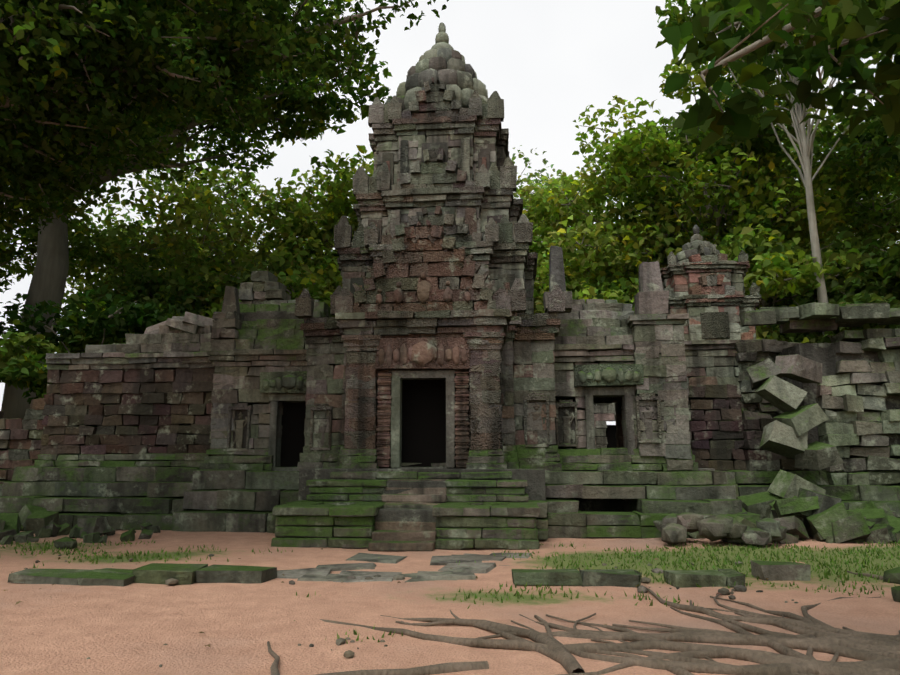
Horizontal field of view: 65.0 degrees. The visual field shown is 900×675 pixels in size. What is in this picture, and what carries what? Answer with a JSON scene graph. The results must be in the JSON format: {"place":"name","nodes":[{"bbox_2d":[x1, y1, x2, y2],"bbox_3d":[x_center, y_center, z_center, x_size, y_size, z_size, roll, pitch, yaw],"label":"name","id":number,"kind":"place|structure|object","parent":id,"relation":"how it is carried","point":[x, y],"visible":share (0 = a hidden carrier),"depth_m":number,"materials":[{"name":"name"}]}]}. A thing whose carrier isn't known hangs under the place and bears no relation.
{"place":"outdoors","nodes":[
{"label":"outdoors","id":0,"kind":"place"},
{"bbox_2d":[0,261,10,289],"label":"tree","id":1,"kind":"object","parent":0,"point":[6,281],"visible":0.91,"depth_m":41.89,"materials":[{"name":"green plant"}]},
{"bbox_2d":[0,275,45,362],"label":"tree","id":2,"kind":"object","parent":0,"point":[14,307],"depth_m":35.89,"materials":[{"name":"green plant"}]},
{"bbox_2d":[0,190,122,286],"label":"tree","id":3,"kind":"object","parent":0,"point":[8,252],"depth_m":47.59,"materials":[{"name":"green plant"}]},
{"bbox_2d":[0,284,174,403],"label":"bush","id":4,"kind":"object","parent":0,"point":[80,333],"depth_m":29.23,"materials":[{"name":"green plant"}]},
{"bbox_2d":[58,261,224,352],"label":"bush","id":5,"kind":"object","parent":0,"point":[180,301],"depth_m":41.83,"materials":[{"name":"green plant"}]},
{"bbox_2d":[25,147,279,303],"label":"tree","id":6,"kind":"object","parent":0,"point":[117,239],"depth_m":51.31,"materials":[{"name":"green plant"}]},
{"bbox_2d":[1,0,391,418],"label":"tree","id":7,"kind":"object","parent":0,"point":[317,113],"depth_m":38.25,"materials":[{"name":"green plant"}]},
{"bbox_2d":[129,164,352,294],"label":"tree","id":8,"kind":"object","parent":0,"point":[205,204],"depth_m":46.13,"materials":[{"name":"green plant"}]},
{"bbox_2d":[189,255,334,317],"bbox_3d":[-10.545,2.013,40.044,9.694,14.034,11.653,-1,-10,5],"label":"bush","id":9,"kind":"object","parent":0,"point":[288,277],"depth_m":39.36,"materials":[{"name":"green plant"}]},
{"bbox_2d":[252,145,373,316],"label":"tree","id":10,"kind":"object","parent":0,"point":[329,219],"depth_m":43.56,"materials":[{"name":"green plant"}]},
{"bbox_2d":[268,151,371,264],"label":"tree","id":11,"kind":"object","parent":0,"point":[336,161],"depth_m":65.06,"materials":[{"name":"green plant"}]},
{"bbox_2d":[4,544,853,647],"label":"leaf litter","id":12,"kind":"object","parent":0,"point":[400,582],"visible":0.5,"depth_m":11.00,"materials":[{"name":"brown plant"}]},
{"bbox_2d":[0,0,899,233],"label":"canopy tree","id":13,"kind":"object","parent":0,"point":[203,100],"depth_m":14.02,"materials":[{"name":"green plant"}]},
{"bbox_2d":[0,529,899,674],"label":"ground","id":14,"kind":"structure","parent":0,"point":[58,629],"depth_m":9.33,"materials":[{"name":"brown soil"}]},
{"bbox_2d":[0,271,549,544],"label":"temple wing walls","id":15,"kind":"structure","parent":14,"relation":"on","point":[190,422],"depth_m":22.08,"materials":[{"name":"stone"}]},
{"bbox_2d":[0,538,899,643],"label":"grass","id":16,"kind":"structure","parent":14,"relation":"on","point":[788,557],"depth_m":13.85,"materials":[{"name":"green plant"}]},
{"bbox_2d":[7,537,899,666],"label":"stone slabs","id":17,"kind":"structure","parent":14,"relation":"on","point":[170,574],"depth_m":11.34,"materials":[{"name":"grey stone"}]},
{"bbox_2d":[270,468,714,550],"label":"stone steps","id":18,"kind":"structure","parent":14,"relation":"on","point":[387,509],"depth_m":16.17,"materials":[{"name":"stone"}]},
{"bbox_2d":[294,77,566,470],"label":"temple tower","id":19,"kind":"structure","parent":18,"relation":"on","point":[431,344],"depth_m":20.47,"materials":[{"name":"grey stone"}]},
{"bbox_2d":[396,22,487,111],"bbox_3d":[-0.286,-9.506,26.577,4.080,5.216,4.072,-1,-10,5],"label":"tower finial","id":20,"kind":"object","parent":19,"relation":"on","point":[442,59],"visible":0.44,"depth_m":25.32,"materials":[{"name":"grey stone"}]},
{"bbox_2d":[267,571,899,674],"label":"tree roots","id":21,"kind":"object","parent":14,"relation":"on","point":[878,654],"visible":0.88,"depth_m":7.23,"materials":[{"name":"wood"}]},
{"bbox_2d":[543,224,899,546],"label":"temple ruins","id":22,"kind":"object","parent":14,"relation":"on","point":[685,371],"depth_m":20.83,"materials":[{"name":"stone"}]},
{"bbox_2d":[655,0,884,342],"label":"pale tree","id":23,"kind":"object","parent":14,"relation":"on","point":[805,148],"depth_m":34.84,"materials":[{"name":"grey plant"}]},
{"bbox_2d":[0,0,899,424],"label":"sky","id":24,"kind":"structure","parent":0,"point":[548,61],"materials":[{"name":"white"}]},
{"bbox_2d":[123,545,888,674],"bbox_3d":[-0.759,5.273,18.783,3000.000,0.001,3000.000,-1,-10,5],"label":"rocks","id":25,"kind":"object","parent":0,"point":[588,610],"depth_m":9.46,"materials":[{"name":"grey stone"}]},
{"bbox_2d":[512,145,616,243],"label":"tree","id":26,"kind":"object","parent":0,"point":[538,175],"depth_m":67.20,"materials":[{"name":"green plant"}]},
{"bbox_2d":[513,169,667,313],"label":"tree","id":27,"kind":"object","parent":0,"point":[566,242],"depth_m":44.79,"materials":[{"name":"green plant"}]},
{"bbox_2d":[542,275,638,313],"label":"bush","id":28,"kind":"object","parent":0,"point":[614,290],"depth_m":40.04,"materials":[{"name":"green plant"}]},
{"bbox_2d":[530,118,839,297],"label":"tree","id":29,"kind":"object","parent":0,"point":[638,229],"depth_m":43.41,"materials":[{"name":"green plant"}]},
{"bbox_2d":[572,56,851,267],"bbox_3d":[15.111,-3.955,42.017,15.076,26.487,13.695,-1,-10,5],"label":"tree","id":30,"kind":"object","parent":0,"point":[770,178],"depth_m":39.63,"materials":[{"name":"green plant"}]},
{"bbox_2d":[596,87,899,277],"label":"tree","id":31,"kind":"object","parent":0,"point":[848,203],"depth_m":47.33,"materials":[{"name":"green plant"}]},
{"bbox_2d":[716,224,873,342],"bbox_3d":[16.310,1.493,37.355,13.323,14.125,12.000,-1,-10,5],"label":"bush","id":32,"kind":"object","parent":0,"point":[786,260],"depth_m":34.53,"materials":[{"name":"green plant"}]},
{"bbox_2d":[779,230,899,343],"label":"bush","id":33,"kind":"object","parent":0,"point":[871,289],"depth_m":33.21,"materials":[{"name":"green plant"}]},
{"bbox_2d":[784,113,899,247],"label":"tree","id":34,"kind":"object","parent":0,"point":[863,181],"depth_m":42.90,"materials":[{"name":"green plant"}]},
{"bbox_2d":[785,124,899,248],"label":"tree","id":35,"kind":"object","parent":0,"point":[841,240],"depth_m":56.97,"materials":[{"name":"green plant"}]},
{"bbox_2d":[804,51,899,189],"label":"tree","id":36,"kind":"object","parent":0,"point":[892,157],"depth_m":32.05,"materials":[{"name":"green plant"}]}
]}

